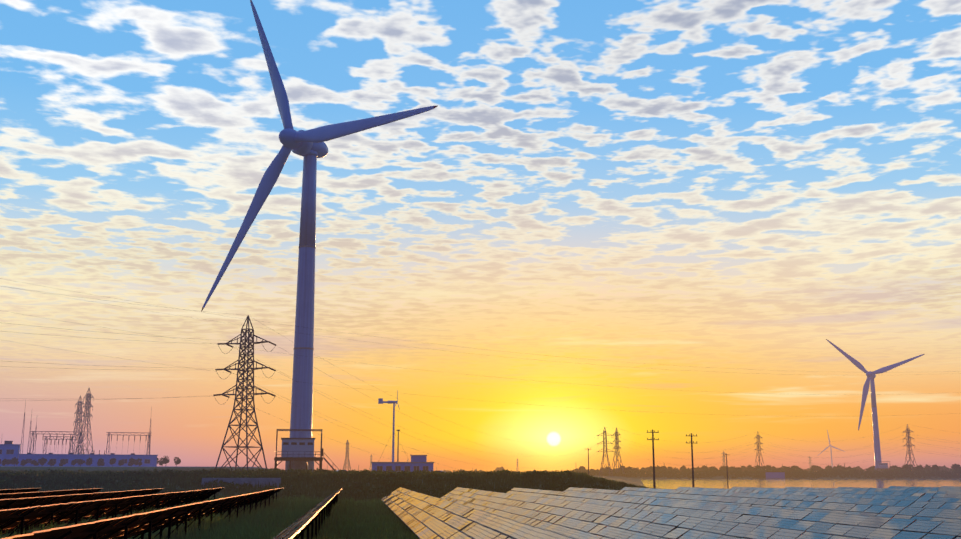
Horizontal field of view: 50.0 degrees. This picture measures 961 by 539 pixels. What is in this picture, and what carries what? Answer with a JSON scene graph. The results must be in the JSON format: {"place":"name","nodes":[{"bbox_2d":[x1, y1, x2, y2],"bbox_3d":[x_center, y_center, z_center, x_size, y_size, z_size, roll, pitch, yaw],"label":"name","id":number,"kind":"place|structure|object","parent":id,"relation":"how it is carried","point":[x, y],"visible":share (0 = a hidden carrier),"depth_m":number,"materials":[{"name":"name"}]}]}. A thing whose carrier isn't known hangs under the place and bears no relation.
{"place":"outdoors","nodes":[
{"label":"outdoors","id":0,"kind":"place"},
{"bbox_2d":[1,456,180,465],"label":"bushes","id":1,"kind":"object","parent":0,"point":[100,462],"visible":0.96,"depth_m":390.78,"materials":[{"name":"green plant"}]},
{"bbox_2d":[0,494,418,538],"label":"field grass","id":2,"kind":"structure","parent":0,"point":[362,519],"depth_m":49.66,"materials":[{"name":"green plant"}]},
{"bbox_2d":[0,467,960,536],"bbox_3d":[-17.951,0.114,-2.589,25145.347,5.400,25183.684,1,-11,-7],"label":"ground","id":3,"kind":"structure","parent":0,"point":[636,481],"depth_m":281.70,"materials":[{"name":"green plant"}]},
{"bbox_2d":[68,396,84,453],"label":"transmission tower","id":4,"kind":"structure","parent":3,"relation":"on","point":[78,410],"depth_m":466.15,"materials":[{"name":"grey metal"}]},
{"bbox_2d":[0,403,157,465],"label":"substation","id":5,"kind":"object","parent":3,"relation":"on","point":[9,450],"visible":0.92,"depth_m":399.21,"materials":[{"name":"paint"}]},
{"bbox_2d":[75,388,93,453],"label":"transmission tower","id":6,"kind":"structure","parent":3,"relation":"on","point":[89,404],"depth_m":446.32,"materials":[{"name":"grey metal"}]},
{"bbox_2d":[0,466,265,472],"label":"dike revetment","id":7,"kind":"object","parent":3,"relation":"on","point":[95,466],"visible":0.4,"depth_m":277.15,"materials":[{"name":"concrete"}]},
{"bbox_2d":[202,478,280,487],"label":"headwall","id":8,"kind":"object","parent":3,"relation":"on","point":[254,481],"visible":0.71,"depth_m":115.25,"materials":[{"name":"concrete"}]},
{"bbox_2d":[213,315,275,471],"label":"pylon","id":9,"kind":"object","parent":3,"relation":"on","point":[244,370],"visible":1,"depth_m":187.06,"materials":[{"name":"grey metal"}]},
{"bbox_2d":[3,286,609,469],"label":"line wires","id":10,"kind":"object","parent":9,"relation":"hanging from","point":[252,382],"visible":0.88,"depth_m":184.34,"materials":[{"name":"grey metal"}]},
{"bbox_2d":[0,278,960,415],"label":"power lines","id":11,"kind":"object","parent":9,"relation":"hanging from","point":[414,347],"visible":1,"depth_m":156.63,"materials":[{"name":"grey metal"}]},
{"bbox_2d":[274,429,338,469],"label":"transformer platform","id":12,"kind":"structure","parent":3,"relation":"on","point":[297,449],"depth_m":189.96,"materials":[{"name":"white metal"}]},
{"bbox_2d":[201,0,436,470],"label":"wind turbine","id":13,"kind":"object","parent":3,"relation":"on","point":[310,146],"visible":1,"depth_m":202.88,"materials":[{"name":"paint"}]},
{"bbox_2d":[0,468,668,501],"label":"scrub","id":14,"kind":"object","parent":3,"relation":"on","point":[243,473],"visible":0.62,"depth_m":121.22,"materials":[{"name":"green plant"}]},
{"bbox_2d":[343,440,350,470],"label":"distant pylon","id":15,"kind":"object","parent":3,"relation":"on","point":[346,453],"visible":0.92,"depth_m":1073.17,"materials":[{"name":"grey metal"}]},
{"bbox_2d":[369,454,372,470],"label":"distant pylon","id":16,"kind":"object","parent":3,"relation":"on","point":[371,459],"visible":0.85,"depth_m":1857.32,"materials":[{"name":"grey metal"}]},
{"bbox_2d":[371,390,433,471],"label":"station","id":17,"kind":"object","parent":3,"relation":"on","point":[418,462],"visible":0.73,"depth_m":256.90,"materials":[{"name":"paint"}]},
{"bbox_2d":[0,489,959,538],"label":"solar panel supports","id":18,"kind":"object","parent":3,"relation":"on","point":[199,517],"visible":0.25,"depth_m":46.93,"materials":[{"name":"metal"}]},
{"bbox_2d":[0,486,960,538],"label":"solar panels","id":19,"kind":"object","parent":18,"relation":"on","point":[516,513],"visible":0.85,"depth_m":39.53,"materials":[{"name":"blue glass"}]},
{"bbox_2d":[327,430,844,487],"bbox_3d":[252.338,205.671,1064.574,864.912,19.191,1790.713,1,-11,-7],"label":"poles","id":20,"kind":"object","parent":3,"relation":"on","point":[654,482],"visible":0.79,"depth_m":159.64,"materials":[{"name":"brown metal"}]},
{"bbox_2d":[597,427,613,476],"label":"pylon","id":21,"kind":"object","parent":3,"relation":"on","point":[606,451],"visible":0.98,"depth_m":626.18,"materials":[{"name":"grey metal"}]},
{"bbox_2d":[601,426,960,465],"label":"shore line wires","id":22,"kind":"object","parent":21,"relation":"attached to","point":[794,448],"visible":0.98,"depth_m":682.40,"materials":[{"name":"grey metal"}]},
{"bbox_2d":[611,428,623,472],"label":"transmission tower","id":23,"kind":"structure","parent":3,"relation":"on","point":[617,441],"depth_m":656.29,"materials":[{"name":"grey metal"}]},
{"bbox_2d":[754,432,764,466],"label":"transmission tower","id":24,"kind":"structure","parent":3,"relation":"on","point":[758,442],"depth_m":737.92,"materials":[{"name":"grey metal"}]},
{"bbox_2d":[570,467,960,478],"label":"shore scrub","id":25,"kind":"object","parent":3,"relation":"on","point":[852,473],"visible":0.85,"depth_m":630.85,"materials":[{"name":"green plant"}]},
{"bbox_2d":[766,472,784,478],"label":"shore shed","id":26,"kind":"structure","parent":3,"relation":"on","point":[775,475],"depth_m":616.37,"materials":[{"name":"grey paint"}]},
{"bbox_2d":[819,430,844,467],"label":"wind turbine","id":27,"kind":"object","parent":3,"relation":"on","point":[830,446],"visible":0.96,"depth_m":2431.91,"materials":[{"name":"paint"}]},
{"bbox_2d":[826,339,923,470],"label":"wind turbine","id":28,"kind":"object","parent":3,"relation":"on","point":[871,375],"visible":0.92,"depth_m":688.82,"materials":[{"name":"paint"}]},
{"bbox_2d":[877,461,890,471],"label":"transformer platform","id":29,"kind":"structure","parent":3,"relation":"on","point":[883,465],"depth_m":677.06,"materials":[{"name":"grey metal"}]},
{"bbox_2d":[903,424,916,470],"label":"transmission tower","id":30,"kind":"structure","parent":3,"relation":"on","point":[908,439],"depth_m":657.08,"materials":[{"name":"grey metal"}]},
{"bbox_3d":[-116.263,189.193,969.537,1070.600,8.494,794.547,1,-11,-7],"label":"shelter belt trunks","id":31,"kind":"object","parent":3,"relation":"on","visible":0},
{"bbox_2d":[196,463,960,473],"bbox_3d":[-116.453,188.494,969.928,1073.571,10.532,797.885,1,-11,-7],"label":"distant trees","id":32,"kind":"object","parent":31,"relation":"on","point":[749,467],"visible":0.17,"depth_m":741.86,"materials":[{"name":"green plant"}]},
{"bbox_2d":[0,0,960,473],"label":"sky","id":33,"kind":"structure","parent":0,"point":[740,186],"materials":[{"name":"blue"}]},
{"bbox_2d":[641,479,960,488],"bbox_3d":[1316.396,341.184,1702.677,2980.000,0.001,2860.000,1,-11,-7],"label":"pond water","id":34,"kind":"structure","parent":0,"point":[769,483],"depth_m":315.73,"materials":[{"name":"grey liquid"}]}
]}

